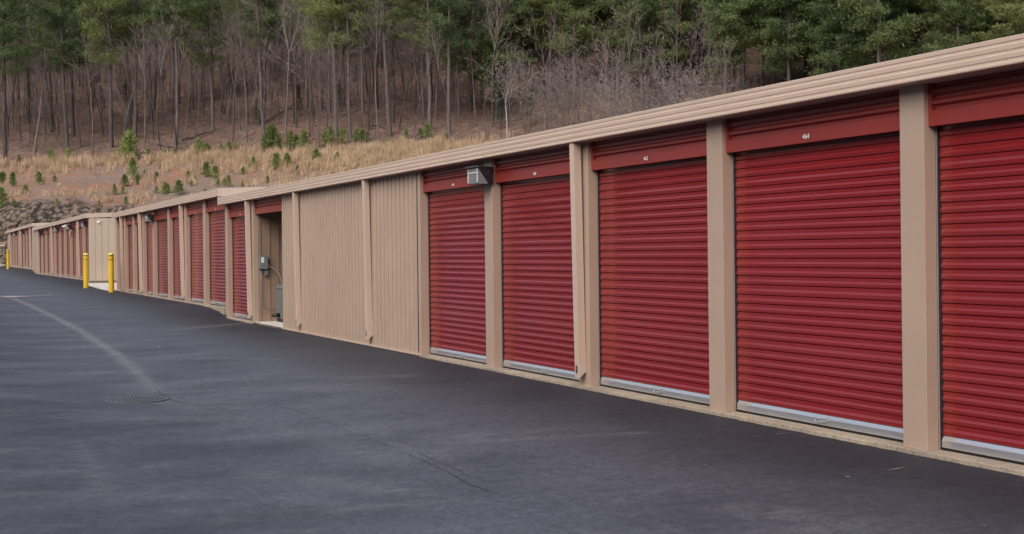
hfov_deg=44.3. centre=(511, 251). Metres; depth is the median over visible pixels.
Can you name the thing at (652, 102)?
bare tree
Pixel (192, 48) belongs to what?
bare tree
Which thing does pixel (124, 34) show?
pine tree
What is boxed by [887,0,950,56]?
pine tree
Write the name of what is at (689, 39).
pine tree
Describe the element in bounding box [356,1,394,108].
bare tree
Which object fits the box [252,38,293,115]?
bare sapling
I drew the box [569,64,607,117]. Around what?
bare sapling
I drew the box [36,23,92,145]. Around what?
bare tree
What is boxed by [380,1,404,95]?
bare tree
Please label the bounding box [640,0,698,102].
pine tree
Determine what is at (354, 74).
pine tree
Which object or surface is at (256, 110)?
cedar tree
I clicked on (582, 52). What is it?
pine tree
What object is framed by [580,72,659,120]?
bare tree
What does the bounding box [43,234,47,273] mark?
roll up door
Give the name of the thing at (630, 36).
bare sapling
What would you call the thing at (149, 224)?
roll up door
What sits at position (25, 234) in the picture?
roll up door
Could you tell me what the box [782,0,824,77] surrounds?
pine tree
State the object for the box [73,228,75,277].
roll up door
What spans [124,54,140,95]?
bare sapling
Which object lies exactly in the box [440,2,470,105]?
bare tree
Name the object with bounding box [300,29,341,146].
bare sapling
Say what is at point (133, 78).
bare sapling
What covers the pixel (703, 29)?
bare sapling
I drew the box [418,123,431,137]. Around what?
young pine
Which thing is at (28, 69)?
pine tree
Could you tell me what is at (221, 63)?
bare sapling
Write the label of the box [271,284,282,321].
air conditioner
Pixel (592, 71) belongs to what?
bare sapling
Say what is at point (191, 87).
bare sapling
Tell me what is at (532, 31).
pine tree
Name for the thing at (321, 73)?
bare tree
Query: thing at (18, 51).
pine tree
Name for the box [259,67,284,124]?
bare sapling
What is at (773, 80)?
pine tree
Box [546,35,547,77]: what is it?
bare tree
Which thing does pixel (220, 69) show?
bare tree
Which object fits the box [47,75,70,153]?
bare sapling
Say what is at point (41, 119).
bare sapling
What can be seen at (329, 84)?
bare sapling
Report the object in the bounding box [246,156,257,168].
young pine
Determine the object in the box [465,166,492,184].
wall light
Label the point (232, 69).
bare tree
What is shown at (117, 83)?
bare sapling
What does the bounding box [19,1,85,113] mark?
pine tree
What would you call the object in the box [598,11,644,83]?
pine tree
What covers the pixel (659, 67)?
bare sapling
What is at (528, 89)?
bare sapling
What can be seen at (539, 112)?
bare tree
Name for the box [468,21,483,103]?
bare tree
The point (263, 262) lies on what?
disconnect box
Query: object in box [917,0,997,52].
pine tree
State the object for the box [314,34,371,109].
bare tree
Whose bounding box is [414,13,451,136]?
bare sapling
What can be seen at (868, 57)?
pine tree
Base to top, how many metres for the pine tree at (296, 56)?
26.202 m
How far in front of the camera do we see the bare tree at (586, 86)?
135.00 m
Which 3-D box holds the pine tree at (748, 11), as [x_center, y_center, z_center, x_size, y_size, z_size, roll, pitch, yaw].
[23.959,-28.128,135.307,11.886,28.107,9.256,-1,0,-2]
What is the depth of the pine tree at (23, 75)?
203.00 m
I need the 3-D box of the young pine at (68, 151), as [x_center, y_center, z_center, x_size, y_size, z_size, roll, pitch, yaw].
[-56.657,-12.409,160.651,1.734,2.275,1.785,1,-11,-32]
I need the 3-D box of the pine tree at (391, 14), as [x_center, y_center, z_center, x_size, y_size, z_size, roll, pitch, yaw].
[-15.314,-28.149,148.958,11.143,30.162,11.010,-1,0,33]
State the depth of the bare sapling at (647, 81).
127.23 m
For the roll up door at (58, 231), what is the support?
in the storage building at (60, 252)
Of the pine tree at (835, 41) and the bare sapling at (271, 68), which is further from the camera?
the bare sapling at (271, 68)
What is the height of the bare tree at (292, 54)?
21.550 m
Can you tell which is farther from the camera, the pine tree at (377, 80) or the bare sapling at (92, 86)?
the pine tree at (377, 80)
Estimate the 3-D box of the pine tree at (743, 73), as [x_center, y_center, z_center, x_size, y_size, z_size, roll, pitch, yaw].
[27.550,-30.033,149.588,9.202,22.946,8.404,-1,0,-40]
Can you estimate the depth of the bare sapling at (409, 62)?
164.40 m
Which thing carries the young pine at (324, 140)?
on the hillside
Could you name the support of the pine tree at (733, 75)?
on the hillside
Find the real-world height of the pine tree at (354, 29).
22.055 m
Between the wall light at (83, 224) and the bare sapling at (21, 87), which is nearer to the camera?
the wall light at (83, 224)
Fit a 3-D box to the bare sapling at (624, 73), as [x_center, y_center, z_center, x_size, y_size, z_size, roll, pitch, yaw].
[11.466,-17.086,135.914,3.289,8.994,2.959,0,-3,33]
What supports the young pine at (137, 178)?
on the hillside
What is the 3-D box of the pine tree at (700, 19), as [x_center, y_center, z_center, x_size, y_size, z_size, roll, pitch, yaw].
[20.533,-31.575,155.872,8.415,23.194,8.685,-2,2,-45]
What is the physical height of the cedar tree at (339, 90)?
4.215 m
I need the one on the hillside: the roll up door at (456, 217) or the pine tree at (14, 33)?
the pine tree at (14, 33)
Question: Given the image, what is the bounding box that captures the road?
[0,266,1023,533]
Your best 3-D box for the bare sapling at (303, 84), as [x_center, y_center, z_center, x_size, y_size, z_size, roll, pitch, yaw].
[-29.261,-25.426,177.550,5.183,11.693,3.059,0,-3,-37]
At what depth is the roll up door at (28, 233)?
92.40 m
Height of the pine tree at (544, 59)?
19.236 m
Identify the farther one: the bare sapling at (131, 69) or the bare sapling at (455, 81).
the bare sapling at (131, 69)
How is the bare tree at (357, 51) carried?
on the hillside
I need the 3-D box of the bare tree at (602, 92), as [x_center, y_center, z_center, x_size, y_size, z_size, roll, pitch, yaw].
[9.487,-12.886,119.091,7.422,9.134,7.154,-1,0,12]
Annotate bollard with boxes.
[7,249,9,268]
[83,253,88,287]
[108,253,113,291]
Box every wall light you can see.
[81,222,86,226]
[144,214,153,221]
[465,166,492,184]
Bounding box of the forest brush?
[0,40,587,167]
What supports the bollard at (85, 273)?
on the road
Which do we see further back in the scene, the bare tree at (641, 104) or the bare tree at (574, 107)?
the bare tree at (574, 107)
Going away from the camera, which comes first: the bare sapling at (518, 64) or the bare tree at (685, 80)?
the bare tree at (685, 80)
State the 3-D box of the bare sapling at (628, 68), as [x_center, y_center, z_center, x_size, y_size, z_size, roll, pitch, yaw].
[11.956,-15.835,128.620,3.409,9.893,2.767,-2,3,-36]
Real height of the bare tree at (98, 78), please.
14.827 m
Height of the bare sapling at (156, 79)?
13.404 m
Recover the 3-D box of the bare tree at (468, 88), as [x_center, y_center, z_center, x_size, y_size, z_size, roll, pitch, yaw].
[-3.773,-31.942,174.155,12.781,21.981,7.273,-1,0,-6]
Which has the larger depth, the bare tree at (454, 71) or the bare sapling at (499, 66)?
the bare tree at (454, 71)
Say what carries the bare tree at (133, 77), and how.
on the hillside
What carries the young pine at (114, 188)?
on the hillside
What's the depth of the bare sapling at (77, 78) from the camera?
184.64 m
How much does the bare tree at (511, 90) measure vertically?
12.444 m
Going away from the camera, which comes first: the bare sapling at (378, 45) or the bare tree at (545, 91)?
the bare tree at (545, 91)
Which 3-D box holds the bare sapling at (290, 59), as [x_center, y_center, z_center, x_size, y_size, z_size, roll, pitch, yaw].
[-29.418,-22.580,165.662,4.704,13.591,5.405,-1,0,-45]
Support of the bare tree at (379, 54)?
on the hillside
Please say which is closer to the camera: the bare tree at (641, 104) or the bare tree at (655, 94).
the bare tree at (641, 104)
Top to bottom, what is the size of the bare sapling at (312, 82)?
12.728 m
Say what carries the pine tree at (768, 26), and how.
on the hillside
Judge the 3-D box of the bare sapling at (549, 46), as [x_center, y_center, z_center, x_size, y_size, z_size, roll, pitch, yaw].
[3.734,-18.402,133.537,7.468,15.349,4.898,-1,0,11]
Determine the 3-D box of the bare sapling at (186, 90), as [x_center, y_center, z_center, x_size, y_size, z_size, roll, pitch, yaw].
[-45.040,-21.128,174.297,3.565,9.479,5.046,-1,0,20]
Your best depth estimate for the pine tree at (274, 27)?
195.25 m
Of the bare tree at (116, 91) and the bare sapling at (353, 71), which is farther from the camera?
the bare sapling at (353, 71)
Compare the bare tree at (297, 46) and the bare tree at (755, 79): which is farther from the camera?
the bare tree at (297, 46)
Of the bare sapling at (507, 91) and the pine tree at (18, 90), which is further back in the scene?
the pine tree at (18, 90)
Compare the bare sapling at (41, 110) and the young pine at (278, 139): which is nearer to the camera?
the young pine at (278, 139)
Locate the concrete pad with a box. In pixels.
[89,283,116,290]
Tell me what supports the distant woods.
on the hillside
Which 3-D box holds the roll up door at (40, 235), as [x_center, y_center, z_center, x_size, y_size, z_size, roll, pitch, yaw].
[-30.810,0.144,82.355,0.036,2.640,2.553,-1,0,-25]
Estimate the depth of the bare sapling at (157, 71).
177.56 m
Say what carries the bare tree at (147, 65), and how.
on the hillside
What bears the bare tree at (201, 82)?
on the hillside
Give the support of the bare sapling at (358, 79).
on the hillside
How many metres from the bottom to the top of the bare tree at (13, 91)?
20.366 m
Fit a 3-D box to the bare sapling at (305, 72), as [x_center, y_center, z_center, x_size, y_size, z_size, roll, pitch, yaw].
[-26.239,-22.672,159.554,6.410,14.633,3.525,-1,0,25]
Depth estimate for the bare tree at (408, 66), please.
153.77 m
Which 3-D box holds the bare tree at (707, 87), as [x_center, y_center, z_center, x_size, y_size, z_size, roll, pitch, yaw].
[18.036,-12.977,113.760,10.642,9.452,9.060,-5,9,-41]
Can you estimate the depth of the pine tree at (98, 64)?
214.55 m
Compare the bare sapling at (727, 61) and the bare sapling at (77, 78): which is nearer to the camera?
the bare sapling at (727, 61)
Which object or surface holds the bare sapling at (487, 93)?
on the hillside
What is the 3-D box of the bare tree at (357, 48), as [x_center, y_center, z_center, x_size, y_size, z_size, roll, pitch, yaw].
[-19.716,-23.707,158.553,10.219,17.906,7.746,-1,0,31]
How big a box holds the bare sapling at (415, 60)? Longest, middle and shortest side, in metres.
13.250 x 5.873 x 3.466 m
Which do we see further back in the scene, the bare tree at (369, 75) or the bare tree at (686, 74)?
the bare tree at (369, 75)
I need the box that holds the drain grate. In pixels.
[105,396,168,403]
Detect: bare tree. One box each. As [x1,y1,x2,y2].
[1,17,34,136]
[1,42,31,121]
[1,44,59,150]
[2,1,74,129]
[5,0,89,155]
[6,1,29,124]
[10,20,42,105]
[19,38,47,129]
[28,34,64,134]
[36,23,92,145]
[36,46,83,106]
[38,36,57,108]
[49,0,111,132]
[63,29,117,155]
[74,13,123,116]
[76,11,106,107]
[77,40,121,111]
[83,40,114,136]
[94,57,128,135]
[95,38,157,137]
[109,15,169,147]
[114,11,152,113]
[117,41,179,149]
[119,3,183,138]
[129,0,170,118]
[129,6,196,151]
[133,1,159,99]
[138,34,172,119]
[147,0,220,85]
[156,4,181,105]
[167,7,215,112]
[168,16,220,115]
[180,22,223,121]
[186,31,204,100]
[201,38,205,101]
[202,18,240,120]
[205,0,253,113]
[208,0,264,140]
[209,14,260,130]
[210,0,255,125]
[210,11,266,142]
[212,7,256,122]
[217,6,248,95]
[235,0,296,121]
[237,21,260,96]
[240,0,292,105]
[245,3,300,124]
[256,0,312,136]
[262,0,312,123]
[264,2,318,127]
[264,9,319,110]
[276,0,330,115]
[277,0,339,136]
[279,10,291,86]
[298,6,338,110]
[304,20,346,127]
[313,23,366,142]
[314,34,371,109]
[318,2,401,126]
[342,9,377,90]
[344,0,414,142]
[346,8,397,129]
[346,10,374,94]
[349,24,397,118]
[355,14,370,94]
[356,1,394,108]
[365,0,415,123]
[370,0,403,104]
[371,0,443,126]
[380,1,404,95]
[385,3,436,129]
[392,1,403,79]
[419,0,464,121]
[435,0,472,119]
[440,0,521,126]
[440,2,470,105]
[459,0,515,125]
[459,8,478,92]
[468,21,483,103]
[480,31,547,137]
[510,57,584,130]
[518,66,572,129]
[521,54,605,129]
[528,86,572,131]
[532,62,597,124]
[535,58,608,124]
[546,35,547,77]
[551,55,619,117]
[552,39,666,116]
[574,68,646,121]
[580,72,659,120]
[583,85,634,121]
[598,80,680,116]
[599,66,672,116]
[612,77,693,113]
[617,92,680,112]
[631,93,673,110]
[633,78,671,108]
[641,64,735,104]
[643,55,720,103]
[644,58,716,108]
[668,56,749,103]
[706,62,763,95]
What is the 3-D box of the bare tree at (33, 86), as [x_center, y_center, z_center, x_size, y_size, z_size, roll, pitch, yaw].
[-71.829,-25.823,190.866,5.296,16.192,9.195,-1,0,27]
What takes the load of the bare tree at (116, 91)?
on the hillside
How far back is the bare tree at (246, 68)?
193.36 m
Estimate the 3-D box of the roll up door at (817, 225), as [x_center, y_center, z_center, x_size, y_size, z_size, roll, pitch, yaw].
[2.720,0.253,11.291,0.055,2.640,2.458,-1,0,-25]
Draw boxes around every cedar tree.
[121,79,130,108]
[252,98,260,123]
[294,85,305,116]
[337,78,341,102]
[488,77,509,129]
[516,72,539,126]
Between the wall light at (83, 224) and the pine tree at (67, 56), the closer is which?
the wall light at (83, 224)
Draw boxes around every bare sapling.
[0,73,12,145]
[0,74,19,151]
[1,88,28,145]
[8,15,28,120]
[8,24,42,138]
[8,74,23,126]
[16,52,44,143]
[17,40,49,142]
[29,55,65,123]
[30,94,51,127]
[31,58,59,132]
[33,62,67,146]
[34,92,54,154]
[40,50,68,136]
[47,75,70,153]
[68,65,88,98]
[70,59,104,139]
[75,71,94,126]
[78,63,106,132]
[80,60,113,126]
[93,45,132,126]
[116,15,137,121]
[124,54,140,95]
[139,37,173,123]
[140,45,171,139]
[148,53,167,115]
[150,22,186,116]
[157,22,189,111]
[158,37,181,111]
[165,56,196,138]
[171,43,222,137]
[178,62,207,143]
[179,66,200,125]
[180,50,214,98]
[200,67,220,122]
[208,28,244,94]
[215,86,244,143]
[216,7,249,111]
[225,8,269,125]
[238,79,259,144]
[243,53,266,129]
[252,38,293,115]
[256,40,282,108]
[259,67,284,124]
[262,18,298,122]
[263,32,304,107]
[270,54,302,89]
[271,23,286,89]
[286,15,325,125]
[286,63,313,100]
[287,34,319,121]
[290,34,307,107]
[293,38,315,116]
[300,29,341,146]
[302,41,324,130]
[303,50,332,128]
[305,51,339,121]
[315,61,345,122]
[332,60,359,142]
[341,52,365,102]
[342,44,367,111]
[344,59,368,127]
[370,5,392,87]
[371,42,399,122]
[388,9,432,106]
[395,23,426,109]
[396,17,431,113]
[396,42,417,82]
[403,16,419,108]
[407,18,419,105]
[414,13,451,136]
[414,23,446,132]
[436,53,469,119]
[474,35,517,116]
[480,72,495,132]
[493,68,521,124]
[499,66,527,136]
[504,46,528,128]
[506,34,529,111]
[512,54,536,134]
[513,60,544,134]
[517,7,580,129]
[550,32,589,121]
[566,36,611,122]
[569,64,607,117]
[585,18,637,117]
[590,21,617,116]
[604,44,648,111]
[608,0,664,113]
[611,52,635,106]
[614,50,642,103]
[626,35,660,105]
[629,63,662,105]
[631,58,653,91]
[633,25,695,100]
[644,45,673,91]
[658,0,715,103]
[678,3,724,95]
[687,36,727,95]
[690,2,717,95]
[714,35,744,92]
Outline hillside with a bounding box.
[0,14,1022,263]
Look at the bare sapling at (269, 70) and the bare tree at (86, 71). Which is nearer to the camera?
the bare tree at (86, 71)
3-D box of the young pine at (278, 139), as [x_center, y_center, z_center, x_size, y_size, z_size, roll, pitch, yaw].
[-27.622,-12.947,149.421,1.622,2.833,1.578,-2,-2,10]
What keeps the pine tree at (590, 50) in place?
on the hillside
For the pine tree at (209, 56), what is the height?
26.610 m
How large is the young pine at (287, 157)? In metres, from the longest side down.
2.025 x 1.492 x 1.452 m
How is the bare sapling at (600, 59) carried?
on the hillside
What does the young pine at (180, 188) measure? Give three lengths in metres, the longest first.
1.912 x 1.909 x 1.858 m
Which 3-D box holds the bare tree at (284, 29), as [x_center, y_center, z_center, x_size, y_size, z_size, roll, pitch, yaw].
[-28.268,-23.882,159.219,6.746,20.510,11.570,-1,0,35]
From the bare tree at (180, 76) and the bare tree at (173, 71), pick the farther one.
the bare tree at (173, 71)
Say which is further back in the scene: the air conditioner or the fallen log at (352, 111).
the fallen log at (352, 111)
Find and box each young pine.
[0,170,6,184]
[0,187,11,205]
[8,170,16,186]
[21,184,28,192]
[34,172,45,184]
[47,147,55,159]
[65,147,73,157]
[112,184,117,194]
[113,128,142,157]
[117,138,135,156]
[120,173,129,185]
[122,196,128,204]
[123,156,141,179]
[135,175,139,183]
[157,181,167,193]
[172,179,188,193]
[191,138,205,155]
[199,161,214,176]
[202,141,211,151]
[208,164,219,179]
[225,140,231,152]
[225,174,232,186]
[238,166,245,173]
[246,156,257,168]
[259,135,270,150]
[260,124,282,148]
[270,152,280,168]
[274,132,282,149]
[282,130,295,151]
[282,152,292,165]
[290,127,311,147]
[292,134,299,148]
[309,148,321,159]
[317,131,327,145]
[324,124,339,147]
[336,127,347,143]
[350,128,359,141]
[356,129,366,141]
[365,131,372,141]
[403,129,408,137]
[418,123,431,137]
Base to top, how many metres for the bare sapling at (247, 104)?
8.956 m
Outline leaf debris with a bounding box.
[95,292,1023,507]
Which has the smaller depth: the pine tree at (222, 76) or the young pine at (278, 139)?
the young pine at (278, 139)
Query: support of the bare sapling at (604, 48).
on the hillside
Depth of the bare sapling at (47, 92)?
182.64 m
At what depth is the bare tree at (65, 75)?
174.48 m
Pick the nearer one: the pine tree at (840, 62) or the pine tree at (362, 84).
the pine tree at (840, 62)
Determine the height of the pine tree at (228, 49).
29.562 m
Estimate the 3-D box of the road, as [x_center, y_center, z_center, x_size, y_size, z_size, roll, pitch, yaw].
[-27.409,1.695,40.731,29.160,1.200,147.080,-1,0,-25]
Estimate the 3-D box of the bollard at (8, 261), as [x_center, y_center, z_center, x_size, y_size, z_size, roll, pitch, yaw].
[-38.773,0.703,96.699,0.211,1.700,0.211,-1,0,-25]
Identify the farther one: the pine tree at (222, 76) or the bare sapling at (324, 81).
the pine tree at (222, 76)
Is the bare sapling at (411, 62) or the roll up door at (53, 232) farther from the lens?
the bare sapling at (411, 62)
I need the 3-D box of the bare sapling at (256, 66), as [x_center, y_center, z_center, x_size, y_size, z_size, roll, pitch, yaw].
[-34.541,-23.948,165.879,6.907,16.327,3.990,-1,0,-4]
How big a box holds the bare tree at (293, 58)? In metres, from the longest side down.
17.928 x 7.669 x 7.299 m
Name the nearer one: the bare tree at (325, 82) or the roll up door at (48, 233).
the roll up door at (48, 233)
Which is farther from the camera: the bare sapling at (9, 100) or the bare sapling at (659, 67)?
the bare sapling at (9, 100)
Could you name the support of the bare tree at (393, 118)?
on the hillside
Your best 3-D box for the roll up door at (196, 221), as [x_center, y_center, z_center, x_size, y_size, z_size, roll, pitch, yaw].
[-8.987,0.158,36.119,0.043,2.640,2.438,-1,0,-25]
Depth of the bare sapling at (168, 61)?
191.62 m
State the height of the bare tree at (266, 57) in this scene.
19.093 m
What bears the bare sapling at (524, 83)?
on the hillside
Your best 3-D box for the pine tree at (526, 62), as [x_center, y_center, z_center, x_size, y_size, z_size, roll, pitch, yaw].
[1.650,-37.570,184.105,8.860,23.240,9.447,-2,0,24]
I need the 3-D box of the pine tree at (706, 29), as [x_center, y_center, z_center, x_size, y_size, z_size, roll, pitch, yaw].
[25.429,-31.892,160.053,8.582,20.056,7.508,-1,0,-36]
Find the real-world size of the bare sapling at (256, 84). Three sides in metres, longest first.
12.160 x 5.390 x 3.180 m
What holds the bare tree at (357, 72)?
on the hillside
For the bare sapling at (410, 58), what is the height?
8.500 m
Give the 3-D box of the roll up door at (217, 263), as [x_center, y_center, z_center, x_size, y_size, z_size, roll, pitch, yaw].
[-7.841,0.145,33.664,0.055,2.640,2.417,-1,0,-25]
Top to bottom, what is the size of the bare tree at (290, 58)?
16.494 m
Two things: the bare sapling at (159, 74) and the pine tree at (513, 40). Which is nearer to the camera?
the pine tree at (513, 40)
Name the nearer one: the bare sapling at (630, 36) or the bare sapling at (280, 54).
the bare sapling at (630, 36)
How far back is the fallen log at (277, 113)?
172.96 m
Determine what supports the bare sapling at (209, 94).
on the hillside
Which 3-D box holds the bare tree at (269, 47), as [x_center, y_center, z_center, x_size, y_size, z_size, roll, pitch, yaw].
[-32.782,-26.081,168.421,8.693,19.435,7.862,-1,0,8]
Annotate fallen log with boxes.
[76,135,108,147]
[157,137,191,147]
[181,128,214,140]
[265,106,292,120]
[341,104,365,115]
[395,87,427,102]
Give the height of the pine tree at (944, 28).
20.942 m
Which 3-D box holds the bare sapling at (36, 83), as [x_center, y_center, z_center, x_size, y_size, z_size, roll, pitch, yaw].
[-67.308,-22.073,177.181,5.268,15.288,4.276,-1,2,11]
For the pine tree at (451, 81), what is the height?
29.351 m
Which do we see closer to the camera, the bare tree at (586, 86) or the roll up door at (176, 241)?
the roll up door at (176, 241)
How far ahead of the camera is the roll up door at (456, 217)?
18.81 m
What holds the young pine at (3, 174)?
on the hillside
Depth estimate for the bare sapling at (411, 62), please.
163.63 m
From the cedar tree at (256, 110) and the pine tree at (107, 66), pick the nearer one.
the cedar tree at (256, 110)
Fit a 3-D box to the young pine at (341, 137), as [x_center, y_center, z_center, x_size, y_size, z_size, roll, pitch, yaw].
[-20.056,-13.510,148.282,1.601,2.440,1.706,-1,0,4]
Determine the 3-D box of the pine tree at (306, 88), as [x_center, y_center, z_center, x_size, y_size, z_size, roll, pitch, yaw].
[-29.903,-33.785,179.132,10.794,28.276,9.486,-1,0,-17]
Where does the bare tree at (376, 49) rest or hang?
on the hillside
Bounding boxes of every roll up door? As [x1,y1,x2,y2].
[17,235,17,266]
[22,234,22,266]
[25,234,25,266]
[28,233,28,267]
[40,235,43,273]
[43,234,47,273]
[48,233,49,274]
[52,232,56,274]
[56,231,61,275]
[61,230,67,275]
[67,230,69,276]
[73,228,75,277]
[79,227,82,278]
[86,226,88,275]
[120,226,128,290]
[128,224,137,291]
[137,223,146,293]
[147,222,152,294]
[157,219,167,297]
[173,216,184,299]
[190,213,203,302]
[209,210,225,306]
[232,216,251,319]
[427,185,485,363]
[500,174,579,381]
[597,156,709,405]
[732,131,902,441]
[935,115,1023,464]
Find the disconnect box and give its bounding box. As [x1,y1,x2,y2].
[259,255,281,308]
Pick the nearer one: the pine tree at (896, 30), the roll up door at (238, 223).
the roll up door at (238, 223)
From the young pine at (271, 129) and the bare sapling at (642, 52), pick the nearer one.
the bare sapling at (642, 52)
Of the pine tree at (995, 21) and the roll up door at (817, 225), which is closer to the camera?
the roll up door at (817, 225)
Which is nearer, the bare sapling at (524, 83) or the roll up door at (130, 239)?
the roll up door at (130, 239)
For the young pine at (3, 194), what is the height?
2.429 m
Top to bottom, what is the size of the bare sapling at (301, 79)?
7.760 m
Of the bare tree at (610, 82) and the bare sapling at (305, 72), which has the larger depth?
the bare sapling at (305, 72)
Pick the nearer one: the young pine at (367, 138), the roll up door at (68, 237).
the roll up door at (68, 237)
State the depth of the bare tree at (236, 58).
169.91 m
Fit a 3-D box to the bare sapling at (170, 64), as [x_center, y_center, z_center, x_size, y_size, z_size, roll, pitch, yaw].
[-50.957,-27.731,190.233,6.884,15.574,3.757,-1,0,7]
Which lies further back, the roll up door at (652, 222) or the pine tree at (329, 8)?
the pine tree at (329, 8)
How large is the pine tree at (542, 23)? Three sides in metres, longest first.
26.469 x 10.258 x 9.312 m
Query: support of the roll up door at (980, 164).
in the storage building at (861, 229)
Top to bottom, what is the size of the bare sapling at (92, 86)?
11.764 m
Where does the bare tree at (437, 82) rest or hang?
on the hillside
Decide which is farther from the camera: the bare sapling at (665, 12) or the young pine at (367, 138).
the young pine at (367, 138)
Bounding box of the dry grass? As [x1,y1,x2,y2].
[0,129,513,204]
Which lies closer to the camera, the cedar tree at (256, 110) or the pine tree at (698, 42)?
the cedar tree at (256, 110)
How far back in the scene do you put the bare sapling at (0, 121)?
178.42 m
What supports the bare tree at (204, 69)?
on the hillside
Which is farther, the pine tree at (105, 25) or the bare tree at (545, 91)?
the pine tree at (105, 25)
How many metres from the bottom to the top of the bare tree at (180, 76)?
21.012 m
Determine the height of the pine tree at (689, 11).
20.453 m
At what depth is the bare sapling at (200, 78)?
171.35 m
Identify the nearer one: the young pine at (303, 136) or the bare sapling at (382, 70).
the young pine at (303, 136)
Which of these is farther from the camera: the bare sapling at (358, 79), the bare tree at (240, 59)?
the bare tree at (240, 59)
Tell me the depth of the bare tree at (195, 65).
175.87 m
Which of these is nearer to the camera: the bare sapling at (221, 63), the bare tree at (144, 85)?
the bare tree at (144, 85)
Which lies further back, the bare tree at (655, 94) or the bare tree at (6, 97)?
the bare tree at (6, 97)
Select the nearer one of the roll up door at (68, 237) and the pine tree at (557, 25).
the roll up door at (68, 237)
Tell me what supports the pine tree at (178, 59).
on the hillside
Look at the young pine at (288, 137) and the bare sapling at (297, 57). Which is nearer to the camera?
the young pine at (288, 137)
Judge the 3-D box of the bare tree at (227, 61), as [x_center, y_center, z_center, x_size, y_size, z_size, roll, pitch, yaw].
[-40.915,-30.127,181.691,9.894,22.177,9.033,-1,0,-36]
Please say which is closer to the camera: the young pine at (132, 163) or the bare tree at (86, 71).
the young pine at (132, 163)
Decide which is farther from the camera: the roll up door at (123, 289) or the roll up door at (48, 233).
the roll up door at (48, 233)
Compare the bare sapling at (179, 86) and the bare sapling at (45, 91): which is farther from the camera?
the bare sapling at (45, 91)
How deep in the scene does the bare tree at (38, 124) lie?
166.84 m
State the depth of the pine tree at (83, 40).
207.47 m
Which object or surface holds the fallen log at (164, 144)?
on the hillside
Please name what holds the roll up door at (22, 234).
in the storage building at (21, 247)
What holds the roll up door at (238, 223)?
in the storage building at (861, 229)
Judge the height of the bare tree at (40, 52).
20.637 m
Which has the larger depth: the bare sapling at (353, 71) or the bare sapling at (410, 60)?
the bare sapling at (353, 71)
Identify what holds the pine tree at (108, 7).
on the hillside
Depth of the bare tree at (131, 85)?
195.35 m
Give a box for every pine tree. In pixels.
[0,0,29,68]
[0,0,47,160]
[7,1,41,116]
[8,1,19,99]
[10,0,43,123]
[16,0,106,151]
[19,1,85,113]
[21,0,68,132]
[33,0,103,137]
[67,0,147,147]
[73,9,91,106]
[77,13,105,98]
[85,1,123,80]
[88,11,108,100]
[98,0,162,124]
[112,0,170,136]
[140,0,182,114]
[144,0,213,144]
[158,0,201,103]
[159,0,217,109]
[171,52,174,94]
[178,0,238,129]
[197,0,240,101]
[217,0,248,94]
[220,0,294,136]
[236,0,279,79]
[236,2,264,76]
[237,0,288,100]
[243,0,287,92]
[278,0,324,106]
[290,0,366,136]
[293,2,315,85]
[295,27,298,70]
[301,0,350,113]
[311,0,380,137]
[320,4,367,106]
[335,0,381,112]
[347,0,434,136]
[353,49,356,82]
[373,0,390,88]
[378,1,398,75]
[380,34,382,68]
[389,0,462,129]
[398,0,443,117]
[400,10,445,95]
[404,0,441,101]
[404,11,430,81]
[407,0,486,133]
[440,0,508,111]
[450,0,468,87]
[461,0,539,119]
[475,0,527,100]
[503,0,549,99]
[512,1,554,85]
[516,0,600,102]
[525,20,527,68]
[537,12,562,71]
[538,0,611,107]
[543,2,593,79]
[555,1,605,92]
[560,3,624,88]
[582,0,648,101]
[583,0,626,92]
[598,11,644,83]
[608,0,673,109]
[632,0,661,85]
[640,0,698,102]
[649,0,701,91]
[651,3,703,80]
[668,2,701,73]
[689,3,703,63]
[690,0,715,73]
[692,0,758,93]
[695,0,764,90]
[696,33,698,52]
[712,0,758,92]
[714,2,757,88]
[740,2,778,86]
[743,0,825,82]
[744,0,802,81]
[745,0,819,80]
[772,55,774,83]
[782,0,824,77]
[801,0,882,75]
[802,58,808,74]
[803,0,862,72]
[805,57,811,76]
[819,0,926,63]
[828,0,917,61]
[832,17,876,67]
[881,0,928,47]
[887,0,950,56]
[901,4,930,50]
[911,0,947,31]
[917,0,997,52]
[918,0,997,48]
[954,0,1023,43]
[963,0,1023,42]
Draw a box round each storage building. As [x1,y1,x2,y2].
[6,222,51,271]
[32,212,116,282]
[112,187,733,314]
[217,33,1023,475]
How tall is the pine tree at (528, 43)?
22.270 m
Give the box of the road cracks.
[154,388,489,491]
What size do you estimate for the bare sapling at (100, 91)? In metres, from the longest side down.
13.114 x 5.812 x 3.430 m
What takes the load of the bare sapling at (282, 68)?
on the hillside
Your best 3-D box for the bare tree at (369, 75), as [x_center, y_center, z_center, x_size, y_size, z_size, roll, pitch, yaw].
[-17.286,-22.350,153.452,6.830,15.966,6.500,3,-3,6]
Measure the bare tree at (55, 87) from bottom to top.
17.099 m
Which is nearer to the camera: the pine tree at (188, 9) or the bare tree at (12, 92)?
the pine tree at (188, 9)
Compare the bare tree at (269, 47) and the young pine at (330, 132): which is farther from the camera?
the bare tree at (269, 47)
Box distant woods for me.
[6,1,470,75]
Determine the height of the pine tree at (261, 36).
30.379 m
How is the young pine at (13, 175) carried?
on the hillside
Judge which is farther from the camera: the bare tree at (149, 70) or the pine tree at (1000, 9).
the bare tree at (149, 70)
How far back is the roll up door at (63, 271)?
70.14 m
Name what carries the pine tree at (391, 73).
on the hillside
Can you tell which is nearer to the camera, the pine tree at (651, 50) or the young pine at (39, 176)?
the young pine at (39, 176)
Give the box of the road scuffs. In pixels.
[4,295,901,476]
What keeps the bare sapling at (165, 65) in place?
on the hillside

